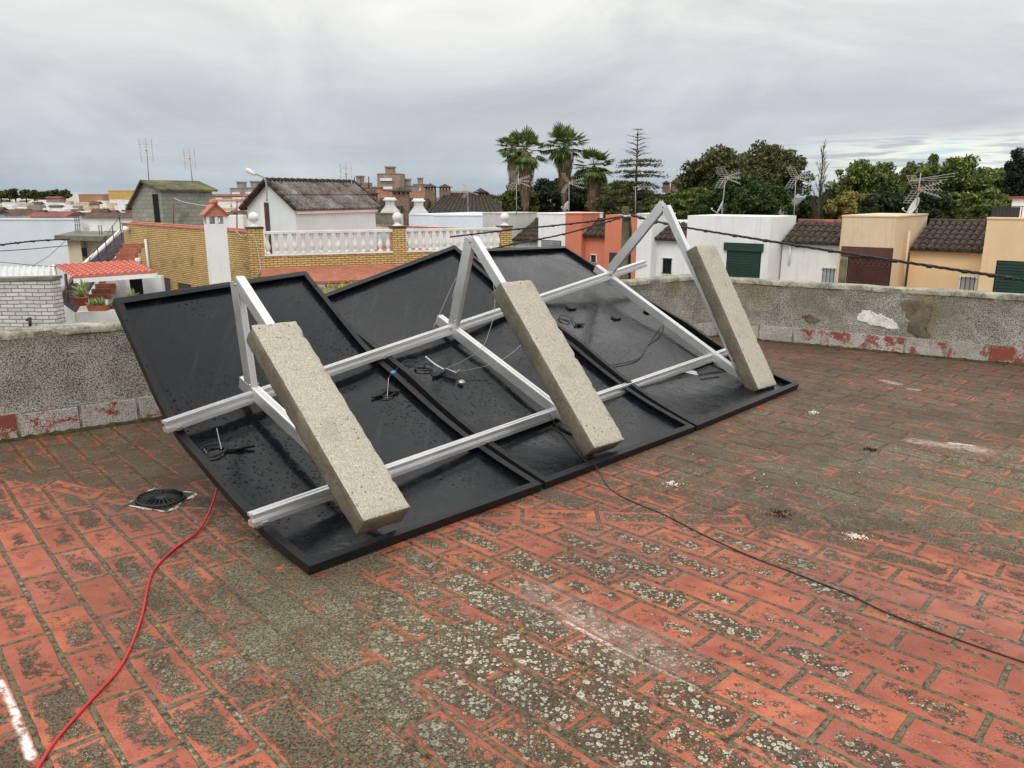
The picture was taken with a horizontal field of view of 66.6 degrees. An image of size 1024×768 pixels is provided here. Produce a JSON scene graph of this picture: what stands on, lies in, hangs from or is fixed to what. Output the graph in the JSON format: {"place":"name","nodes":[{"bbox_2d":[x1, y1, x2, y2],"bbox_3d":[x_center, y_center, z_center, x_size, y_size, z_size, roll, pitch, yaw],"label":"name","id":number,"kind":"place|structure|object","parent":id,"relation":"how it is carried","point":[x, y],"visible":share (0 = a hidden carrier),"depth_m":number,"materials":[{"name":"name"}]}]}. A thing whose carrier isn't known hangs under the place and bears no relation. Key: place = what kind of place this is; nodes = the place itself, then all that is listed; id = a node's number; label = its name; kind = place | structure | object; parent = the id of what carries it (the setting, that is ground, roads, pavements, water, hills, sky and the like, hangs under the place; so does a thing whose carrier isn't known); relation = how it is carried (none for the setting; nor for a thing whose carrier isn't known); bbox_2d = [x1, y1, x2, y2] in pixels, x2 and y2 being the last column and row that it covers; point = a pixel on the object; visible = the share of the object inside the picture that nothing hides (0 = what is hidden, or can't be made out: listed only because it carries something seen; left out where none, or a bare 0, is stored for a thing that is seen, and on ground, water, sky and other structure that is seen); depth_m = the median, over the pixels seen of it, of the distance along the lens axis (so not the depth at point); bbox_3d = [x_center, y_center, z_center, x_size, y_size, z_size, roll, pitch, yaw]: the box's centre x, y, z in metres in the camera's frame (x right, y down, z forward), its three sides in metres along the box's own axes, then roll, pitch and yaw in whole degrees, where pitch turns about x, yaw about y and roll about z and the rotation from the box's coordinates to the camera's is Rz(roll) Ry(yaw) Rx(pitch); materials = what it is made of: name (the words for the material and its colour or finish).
{"place":"outdoors","nodes":[
{"label":"outdoors","id":0,"kind":"place"},
{"bbox_2d":[0,238,69,245],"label":"overhead cable","id":1,"kind":"object","parent":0,"point":[34,241],"visible":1,"depth_m":21.59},
{"bbox_2d":[0,218,80,286],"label":"house wall","id":2,"kind":"structure","parent":0,"point":[12,230],"depth_m":31.92,"materials":[{"name":"white paint"}]},
{"bbox_2d":[24,212,83,217],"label":"town house","id":3,"kind":"structure","parent":0,"point":[52,215],"depth_m":64.88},
{"bbox_2d":[45,196,64,202],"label":"town house","id":4,"kind":"structure","parent":0,"point":[55,199],"depth_m":194.75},
{"bbox_2d":[54,216,116,311],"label":"cement shed","id":5,"kind":"structure","parent":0,"point":[82,246],"depth_m":26.78,"materials":[{"name":"beige paint"}]},
{"bbox_2d":[84,213,132,257],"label":"town house","id":6,"kind":"structure","parent":0,"point":[106,221],"depth_m":62.74,"materials":[{"name":"paint"}]},
{"bbox_2d":[107,190,133,199],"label":"town house","id":7,"kind":"structure","parent":0,"point":[120,194],"depth_m":252.65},
{"bbox_2d":[228,215,246,227],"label":"town house","id":8,"kind":"structure","parent":0,"point":[242,221],"depth_m":70.58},
{"bbox_2d":[230,182,246,193],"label":"apartment block","id":9,"kind":"structure","parent":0,"point":[239,189],"depth_m":320.39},
{"bbox_2d":[317,284,346,293],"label":"shed roof","id":10,"kind":"structure","parent":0,"point":[321,285],"depth_m":21.92,"materials":[{"name":"beige paint"}]},
{"bbox_2d":[320,277,362,292],"bbox_3d":[-4.061,-2.616,20.484,2.302,0.745,3.280,-2,14,-8],"label":"ivy","id":11,"kind":"object","parent":10,"relation":"on","point":[335,287],"visible":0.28,"depth_m":19.84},
{"bbox_2d":[375,213,393,224],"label":"party wall","id":12,"kind":"structure","parent":0,"point":[384,218],"depth_m":41.11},
{"bbox_2d":[377,166,404,191],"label":"apartment block","id":13,"kind":"structure","parent":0,"point":[390,178],"depth_m":290.50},
{"bbox_2d":[381,197,400,223],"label":"white chimney","id":14,"kind":"object","parent":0,"point":[390,207],"visible":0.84,"depth_m":44.60,"materials":[{"name":"paint"}]},
{"bbox_2d":[375,198,406,225],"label":"house","id":15,"kind":"structure","parent":0,"point":[381,201],"depth_m":49.98,"materials":[{"name":"white paint"}]},
{"bbox_2d":[389,186,412,224],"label":"ventilator chimney","id":16,"kind":"object","parent":15,"relation":"on","point":[402,195],"visible":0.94,"depth_m":50.18,"materials":[{"name":"brown brick"}]},
{"bbox_2d":[16,197,804,223],"bbox_3d":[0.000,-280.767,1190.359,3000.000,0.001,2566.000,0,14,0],"label":"ground","id":17,"kind":"structure","parent":0,"point":[798,200],"depth_m":919.95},
{"bbox_2d":[0,275,65,328],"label":"brick wall","id":18,"kind":"structure","parent":17,"relation":"on","point":[27,301],"depth_m":15.27,"materials":[{"name":"brick"}]},
{"bbox_2d":[0,266,49,276],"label":"lean to roof","id":19,"kind":"object","parent":18,"relation":"on","point":[24,271],"visible":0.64,"depth_m":17.99,"materials":[{"name":"white paint"}]},
{"bbox_2d":[64,305,118,323],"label":"garden wall","id":20,"kind":"structure","parent":17,"relation":"on","point":[71,316],"depth_m":19.54,"materials":[{"name":"white paint"}]},
{"bbox_2d":[72,285,92,305],"bbox_3d":[-10.616,-2.199,19.223,0.549,0.530,0.642,12,18,40],"label":"potted plant","id":21,"kind":"object","parent":20,"relation":"on","point":[80,298],"visible":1,"depth_m":19.17,"materials":[{"name":"green plant"}]},
{"bbox_2d":[86,296,109,310],"bbox_3d":[-10.056,-1.956,18.941,0.757,0.353,0.476,0,14,0],"label":"potted plant","id":22,"kind":"object","parent":20,"relation":"on","point":[96,304],"visible":0.99,"depth_m":18.91,"materials":[{"name":"green plant"}]},
{"bbox_2d":[78,194,109,202],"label":"town house","id":23,"kind":"structure","parent":17,"relation":"on","point":[92,197],"depth_m":223.80,"materials":[{"name":"orange brick"}]},
{"bbox_2d":[61,215,144,311],"bbox_3d":[-12.992,-3.615,24.606,0.810,3.268,3.678,2,14,8],"label":"stairway","id":24,"kind":"object","parent":17,"relation":"on","point":[111,247],"visible":0.56,"depth_m":25.03,"materials":[{"name":"red tile"}]},
{"bbox_2d":[89,275,164,304],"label":"patio wall","id":25,"kind":"structure","parent":17,"relation":"on","point":[146,285],"depth_m":24.93,"materials":[{"name":"white paint"}]},
{"bbox_2d":[51,260,157,306],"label":"patio roof","id":26,"kind":"structure","parent":25,"relation":"on","point":[107,271],"depth_m":21.48,"materials":[{"name":"red tile"}]},
{"bbox_2d":[106,280,125,302],"bbox_3d":[-12.591,-2.955,24.827,0.570,0.750,0.050,0,14,0],"label":"pale door","id":27,"kind":"structure","parent":25,"relation":"in","point":[120,291],"depth_m":24.79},
{"bbox_2d":[129,279,143,294],"bbox_3d":[-11.839,-2.837,24.650,0.380,1.150,0.050,0,14,0],"label":"dark doorway","id":28,"kind":"structure","parent":25,"relation":"in","point":[137,284],"depth_m":24.57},
{"bbox_2d":[130,221,245,230],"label":"party wall","id":29,"kind":"structure","parent":17,"relation":"on","point":[183,225],"depth_m":32.28,"materials":[{"name":"white paint"}]},
{"bbox_2d":[199,199,230,284],"bbox_3d":[-9.030,-2.016,24.412,0.735,7.321,0.735,-8,16,-29],"label":"chimney","id":30,"kind":"object","parent":17,"relation":"on","point":[217,249],"visible":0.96,"depth_m":23.66,"materials":[{"name":"white paint"}]},
{"bbox_2d":[212,194,248,198],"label":"town house","id":31,"kind":"structure","parent":17,"relation":"on","point":[224,196],"depth_m":291.86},
{"bbox_2d":[121,212,512,290],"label":"brick house","id":32,"kind":"structure","parent":17,"relation":"on","point":[176,256],"depth_m":26.30,"materials":[{"name":"brick"}]},
{"bbox_2d":[125,180,217,225],"bbox_3d":[-16.887,-8.530,38.942,2.650,3.165,3.400,7,15,28],"label":"stair hut","id":33,"kind":"object","parent":32,"relation":"on","point":[150,200],"visible":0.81,"depth_m":37.82,"materials":[{"name":"grey concrete"}]},
{"bbox_2d":[152,194,160,222],"bbox_3d":[-16.980,-7.957,37.362,0.363,2.222,0.060,7,15,28],"label":"doorway","id":34,"kind":"structure","parent":33,"relation":"in","point":[154,196],"depth_m":37.22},
{"bbox_2d":[238,177,382,254],"bbox_3d":[-7.823,-6.612,30.911,2.902,2.985,5.126,7,15,28],"label":"stair hut","id":35,"kind":"object","parent":32,"relation":"on","point":[298,204],"visible":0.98,"depth_m":29.46,"materials":[{"name":"white paint"}]},
{"bbox_2d":[264,202,271,253],"bbox_3d":[-9.100,-5.743,29.148,0.228,2.026,0.050,7,15,28],"label":"door","id":36,"kind":"structure","parent":35,"relation":"in","point":[266,205],"depth_m":29.04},
{"bbox_2d":[376,225,496,249],"bbox_3d":[-3.361,-3.653,33.663,7.745,6.146,0.260,11,18,39],"label":"balustrade","id":37,"kind":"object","parent":17,"relation":"on","point":[440,236],"depth_m":32.80,"materials":[{"name":"white paint"}]},
{"bbox_2d":[409,212,481,225],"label":"party wall","id":38,"kind":"structure","parent":17,"relation":"on","point":[424,219],"depth_m":42.72,"materials":[{"name":"white paint"}]},
{"bbox_2d":[409,198,427,213],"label":"white chimney","id":39,"kind":"object","parent":38,"relation":"on","point":[418,208],"visible":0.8,"depth_m":44.60,"materials":[{"name":"paint"}]},
{"bbox_2d":[427,192,502,212],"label":"house","id":40,"kind":"structure","parent":17,"relation":"on","point":[453,202],"depth_m":52.70,"materials":[{"name":"tile"}]},
{"bbox_2d":[436,184,452,198],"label":"ventilator chimney","id":41,"kind":"object","parent":40,"relation":"on","point":[442,192],"visible":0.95,"depth_m":54.99,"materials":[{"name":"brown brick"}]},
{"bbox_2d":[495,131,531,182],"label":"fan palm","id":42,"kind":"object","parent":17,"relation":"on","point":[512,149],"visible":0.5,"depth_m":65.02,"materials":[{"name":"green plant"}]},
{"bbox_2d":[494,182,539,211],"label":"tree","id":43,"kind":"object","parent":17,"relation":"on","point":[507,198],"visible":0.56,"depth_m":63.53,"materials":[{"name":"green plant"}]},
{"bbox_2d":[502,126,550,211],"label":"fan palm","id":44,"kind":"object","parent":17,"relation":"on","point":[525,164],"visible":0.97,"depth_m":57.30,"materials":[{"name":"green plant"}]},
{"bbox_2d":[532,178,581,211],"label":"tree","id":45,"kind":"object","parent":17,"relation":"on","point":[546,189],"visible":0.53,"depth_m":65.25,"materials":[{"name":"green plant"}]},
{"bbox_2d":[541,120,588,211],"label":"fan palm","id":46,"kind":"object","parent":17,"relation":"on","point":[563,160],"visible":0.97,"depth_m":57.11,"materials":[{"name":"green plant"}]},
{"bbox_2d":[538,212,603,246],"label":"terraced house","id":47,"kind":"structure","parent":17,"relation":"on","point":[551,218],"depth_m":35.21,"materials":[{"name":"white paint"}]},
{"bbox_2d":[567,170,588,211],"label":"tree","id":48,"kind":"object","parent":17,"relation":"on","point":[579,206],"visible":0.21,"depth_m":66.83,"materials":[{"name":"green plant"}]},
{"bbox_2d":[572,146,614,211],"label":"fan palm","id":49,"kind":"object","parent":17,"relation":"on","point":[593,176],"visible":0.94,"depth_m":56.58,"materials":[{"name":"green plant"}]},
{"bbox_2d":[565,212,636,279],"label":"terraced house","id":50,"kind":"structure","parent":17,"relation":"on","point":[600,245],"depth_m":34.15,"materials":[{"name":"paint"}]},
{"bbox_2d":[585,179,633,217],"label":"tree","id":51,"kind":"object","parent":17,"relation":"on","point":[606,195],"visible":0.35,"depth_m":63.38,"materials":[{"name":"green plant"}]},
{"bbox_2d":[620,206,631,279],"bbox_3d":[3.688,-2.200,25.654,0.408,7.094,0.398,0,14,0],"label":"utility pole","id":52,"kind":"object","parent":17,"relation":"on","point":[626,233],"visible":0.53,"depth_m":24.95,"materials":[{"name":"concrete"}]},
{"bbox_2d":[450,216,621,237],"bbox_3d":[0.714,-5.160,25.652,5.911,0.788,0.162,4,14,17],"label":"overhead cable","id":53,"kind":"object","parent":52,"relation":"attached to","point":[498,231],"visible":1,"depth_m":25.63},
{"bbox_2d":[496,216,622,247],"bbox_3d":[1.120,-4.486,23.561,5.402,1.075,0.203,-7,15,-28],"label":"overhead cable","id":54,"kind":"object","parent":52,"relation":"attached to","point":[580,229],"visible":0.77,"depth_m":23.82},
{"bbox_2d":[631,215,1023,281],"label":"overhead cable","id":55,"kind":"object","parent":52,"relation":"attached to","point":[990,275],"visible":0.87,"depth_m":16.50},
{"bbox_2d":[585,128,679,219],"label":"conifer","id":56,"kind":"object","parent":17,"relation":"on","point":[630,189],"visible":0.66,"depth_m":55.83,"materials":[{"name":"green plant"}]},
{"bbox_2d":[630,191,668,210],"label":"tree","id":57,"kind":"object","parent":17,"relation":"on","point":[641,194],"visible":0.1,"depth_m":65.77,"materials":[{"name":"green plant"}]},
{"bbox_2d":[639,197,693,219],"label":"tree","id":58,"kind":"object","parent":17,"relation":"on","point":[681,208],"visible":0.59,"depth_m":54.42,"materials":[{"name":"green plant"}]},
{"bbox_2d":[666,186,712,218],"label":"tree","id":59,"kind":"object","parent":17,"relation":"on","point":[690,196],"visible":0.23,"depth_m":55.67,"materials":[{"name":"green plant"}]},
{"bbox_2d":[672,143,759,191],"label":"tree","id":60,"kind":"object","parent":17,"relation":"on","point":[702,171],"visible":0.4,"depth_m":58.69,"materials":[{"name":"green plant"}]},
{"bbox_2d":[690,173,798,214],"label":"tree","id":61,"kind":"object","parent":17,"relation":"on","point":[756,196],"visible":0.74,"depth_m":47.46,"materials":[{"name":"green plant"}]},
{"bbox_2d":[740,139,816,213],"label":"tree","id":62,"kind":"object","parent":17,"relation":"on","point":[770,163],"visible":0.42,"depth_m":61.55,"materials":[{"name":"green plant"}]},
{"bbox_2d":[787,194,837,221],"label":"tree","id":63,"kind":"object","parent":17,"relation":"on","point":[805,210],"visible":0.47,"depth_m":57.76,"materials":[{"name":"green plant"}]},
{"bbox_2d":[807,140,830,218],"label":"bare tree","id":64,"kind":"object","parent":17,"relation":"on","point":[820,189],"visible":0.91,"depth_m":48.47,"materials":[{"name":"brown plant"}]},
{"bbox_2d":[838,257,847,282],"bbox_3d":[6.406,0.610,15.788,0.138,6.279,0.138,0,14,0],"label":"fence post","id":65,"kind":"object","parent":17,"relation":"on","point":[842,270],"visible":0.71,"depth_m":15.06,"materials":[{"name":"concrete"}]},
{"bbox_2d":[823,190,872,219],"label":"tree","id":66,"kind":"object","parent":17,"relation":"on","point":[845,203],"visible":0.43,"depth_m":50.24,"materials":[{"name":"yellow plant"}]},
{"bbox_2d":[824,158,901,204],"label":"tree","id":67,"kind":"object","parent":17,"relation":"on","point":[863,176],"visible":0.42,"depth_m":60.71,"materials":[{"name":"green plant"}]},
{"bbox_2d":[857,182,955,225],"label":"tree","id":68,"kind":"object","parent":17,"relation":"on","point":[885,200],"visible":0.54,"depth_m":43.70,"materials":[{"name":"green plant"}]},
{"bbox_2d":[890,160,931,189],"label":"tree","id":69,"kind":"object","parent":17,"relation":"on","point":[908,170],"visible":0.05,"depth_m":62.68,"materials":[{"name":"green plant"}]},
{"bbox_2d":[836,213,986,290],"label":"terraced house","id":70,"kind":"structure","parent":17,"relation":"on","point":[950,243],"depth_m":27.05,"materials":[{"name":"beige paint"}]},
{"bbox_2d":[903,173,954,213],"bbox_3d":[15.231,-6.833,28.133,1.856,1.550,0.700,0,14,0],"label":"tv antenna","id":71,"kind":"object","parent":70,"relation":"on","point":[919,185],"visible":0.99,"depth_m":28.08,"materials":[{"name":"metal"}]},
{"bbox_2d":[958,275,977,289],"bbox_3d":[15.593,-3.292,26.734,0.543,0.833,0.091,11,18,39],"label":"window","id":72,"kind":"structure","parent":70,"relation":"in","point":[965,282],"depth_m":26.70,"materials":[{"name":"white paint"}]},
{"bbox_2d":[927,153,940,192],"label":"tree","id":73,"kind":"object","parent":17,"relation":"on","point":[934,168],"visible":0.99,"depth_m":51.90,"materials":[{"name":"green plant"}]},
{"bbox_2d":[899,154,996,218],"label":"tree","id":74,"kind":"object","parent":17,"relation":"on","point":[966,177],"visible":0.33,"depth_m":53.13,"materials":[{"name":"green plant"}]},
{"bbox_2d":[937,187,1011,218],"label":"tree","id":75,"kind":"object","parent":17,"relation":"on","point":[981,204],"visible":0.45,"depth_m":43.80,"materials":[{"name":"green plant"}]},
{"bbox_2d":[975,166,1006,192],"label":"tree","id":76,"kind":"object","parent":17,"relation":"on","point":[998,174],"visible":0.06,"depth_m":55.33,"materials":[{"name":"green plant"}]},
{"bbox_2d":[1000,147,1023,201],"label":"tree","id":77,"kind":"object","parent":17,"relation":"on","point":[1013,184],"visible":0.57,"depth_m":49.95,"materials":[{"name":"green plant"}]},
{"bbox_2d":[407,198,429,225],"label":"house","id":78,"kind":"structure","parent":0,"point":[426,204],"depth_m":53.97,"materials":[{"name":"grey brick"}]},
{"bbox_2d":[424,183,436,206],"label":"ventilator chimney","id":79,"kind":"object","parent":78,"relation":"on","point":[430,194],"visible":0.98,"depth_m":55.04,"materials":[{"name":"brown brick"}]},
{"bbox_2d":[434,212,550,227],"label":"party wall","id":80,"kind":"structure","parent":0,"point":[463,220],"depth_m":40.16,"materials":[{"name":"white paint"}]},
{"bbox_2d":[482,212,537,247],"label":"terraced house","id":81,"kind":"structure","parent":0,"point":[515,220],"depth_m":37.39,"materials":[{"name":"white paint"}]},
{"bbox_2d":[0,337,1023,767],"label":"floor","id":82,"kind":"structure","parent":0,"point":[252,647],"depth_m":2.42,"materials":[{"name":"tile"}]},
{"bbox_2d":[36,488,217,767],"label":"red cable","id":83,"kind":"object","parent":82,"relation":"on","point":[73,719],"visible":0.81,"depth_m":2.17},
{"bbox_2d":[123,488,197,512],"bbox_3d":[-1.479,0.479,3.287,0.260,0.016,0.224,4,14,16],"label":"floor drain","id":84,"kind":"object","parent":82,"relation":"on","point":[163,500],"visible":1,"depth_m":3.26,"materials":[{"name":"black plastic"}]},
{"bbox_2d":[112,271,541,574],"bbox_3d":[-0.925,0.001,3.539,1.876,0.825,1.138,13,19,43],"label":"solar panel","id":85,"kind":"object","parent":82,"relation":"on","point":[184,343],"visible":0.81,"depth_m":3.48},
{"bbox_2d":[200,428,254,457],"bbox_3d":[-1.203,0.238,3.253,0.232,0.096,0.090,-11,17,-38],"label":"panel lead","id":86,"kind":"object","parent":85,"relation":"on","point":[237,448],"visible":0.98,"depth_m":3.26,"materials":[{"name":"black plastic"}]},
{"bbox_2d":[230,275,395,526],"bbox_3d":[-0.840,0.022,3.186,1.128,0.856,0.048,13,19,43],"label":"support frame","id":87,"kind":"object","parent":85,"relation":"on","point":[244,296],"visible":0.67,"depth_m":3.44,"materials":[{"name":"metal"}]},
{"bbox_2d":[247,321,409,534],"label":"concrete block","id":88,"kind":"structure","parent":87,"relation":"on","point":[357,478],"depth_m":2.91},
{"bbox_2d":[372,359,425,397],"bbox_3d":[-0.579,-0.030,3.977,0.099,0.125,0.430,5,14,19],"label":"panel lead","id":89,"kind":"object","parent":85,"relation":"on","point":[379,394],"visible":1,"depth_m":3.89,"materials":[{"name":"black plastic"}]},
{"bbox_2d":[0,274,716,442],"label":"parapet wall","id":90,"kind":"structure","parent":82,"relation":"on","point":[58,379],"depth_m":4.22,"materials":[{"name":"paint"}]},
{"bbox_2d":[325,245,694,488],"bbox_3d":[-0.123,-0.248,4.376,1.191,0.915,1.972,-13,19,-43],"label":"solar panel","id":91,"kind":"object","parent":82,"relation":"on","point":[395,304],"visible":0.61,"depth_m":4.30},
{"bbox_2d":[161,260,646,433],"bbox_3d":[-0.193,-0.377,4.673,0.061,0.476,3.979,11,17,37],"label":"mounting rail","id":92,"kind":"object","parent":91,"relation":"attached to","point":[173,424],"visible":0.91,"depth_m":4.07,"materials":[{"name":"metal"}]},
{"bbox_2d":[247,348,727,528],"bbox_3d":[0.284,0.141,4.107,0.061,0.132,3.677,12,18,40],"label":"mounting rail","id":93,"kind":"object","parent":91,"relation":"attached to","point":[262,516],"visible":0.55,"depth_m":3.49,"materials":[{"name":"metal"}]},
{"bbox_2d":[435,236,564,423],"bbox_3d":[-0.007,-0.278,4.156,1.200,0.984,0.048,13,19,43],"label":"support frame","id":94,"kind":"object","parent":91,"relation":"on","point":[471,246],"visible":0.62,"depth_m":4.26,"materials":[{"name":"metal"}]},
{"bbox_2d":[434,260,520,371],"bbox_3d":[-0.172,-0.409,4.450,0.482,0.529,0.816,3,14,12],"label":"steel wire loop","id":95,"kind":"object","parent":94,"relation":"hanging from","point":[485,341],"visible":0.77,"depth_m":4.37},
{"bbox_2d":[492,280,623,456],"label":"concrete block","id":96,"kind":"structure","parent":94,"relation":"on","point":[588,420],"depth_m":3.83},
{"bbox_2d":[473,246,798,430],"bbox_3d":[0.713,-0.457,5.298,2.112,0.885,1.307,13,19,43],"label":"solar panel","id":97,"kind":"object","parent":82,"relation":"on","point":[618,327],"visible":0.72,"depth_m":5.17,"materials":[{"name":"black plastic"}]},
{"bbox_2d":[593,201,740,378],"bbox_3d":[1.078,-0.678,5.416,1.290,1.160,0.048,13,19,43],"label":"support frame","id":98,"kind":"object","parent":97,"relation":"on","point":[636,238],"visible":0.72,"depth_m":5.38,"materials":[{"name":"metal"}]},
{"bbox_2d":[686,245,775,390],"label":"concrete block","id":99,"kind":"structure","parent":98,"relation":"on","point":[734,325],"depth_m":5.08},
{"bbox_2d":[549,414,1023,662],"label":"black cable","id":100,"kind":"object","parent":82,"relation":"on","point":[797,573],"visible":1,"depth_m":2.61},
{"bbox_2d":[716,277,1023,365],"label":"parapet wall","id":101,"kind":"structure","parent":82,"relation":"on","point":[974,326],"depth_m":6.30,"materials":[{"name":"paint"}]},
{"bbox_2d":[0,0,1023,196],"label":"sky","id":102,"kind":"structure","parent":0,"point":[426,89],"materials":[{"name":"grey"}]},
{"bbox_2d":[635,213,841,282],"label":"terraced house","id":103,"kind":"structure","parent":0,"point":[658,249],"depth_m":29.76,"materials":[{"name":"white paint"}]},
{"bbox_2d":[661,257,672,274],"bbox_3d":[6.429,-4.888,32.337,0.511,0.739,0.091,11,18,39],"label":"window","id":104,"kind":"structure","parent":103,"relation":"in","point":[667,262],"depth_m":32.34,"materials":[{"name":"glass"}]},
{"bbox_2d":[726,251,759,277],"bbox_3d":[8.834,-4.513,29.776,1.302,1.076,0.128,11,18,39],"label":"green roller door","id":105,"kind":"structure","parent":103,"relation":"in","point":[739,263],"depth_m":29.71,"materials":[{"name":"paint"}]},
{"bbox_2d":[786,167,810,215],"bbox_3d":[11.390,-7.634,30.951,0.946,1.892,0.588,-3,14,-11],"label":"tv antenna","id":106,"kind":"object","parent":103,"relation":"on","point":[800,177],"visible":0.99,"depth_m":30.85,"materials":[{"name":"metal"}]},
{"bbox_2d":[820,267,836,282],"bbox_3d":[11.722,-3.953,28.918,0.544,0.753,0.091,11,18,39],"label":"window","id":107,"kind":"structure","parent":103,"relation":"in","point":[828,274],"depth_m":28.89,"materials":[{"name":"white paint"}]},
{"bbox_2d":[977,196,1023,293],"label":"terraced house","id":108,"kind":"structure","parent":0,"point":[1003,250],"depth_m":24.33,"materials":[{"name":"beige paint"}]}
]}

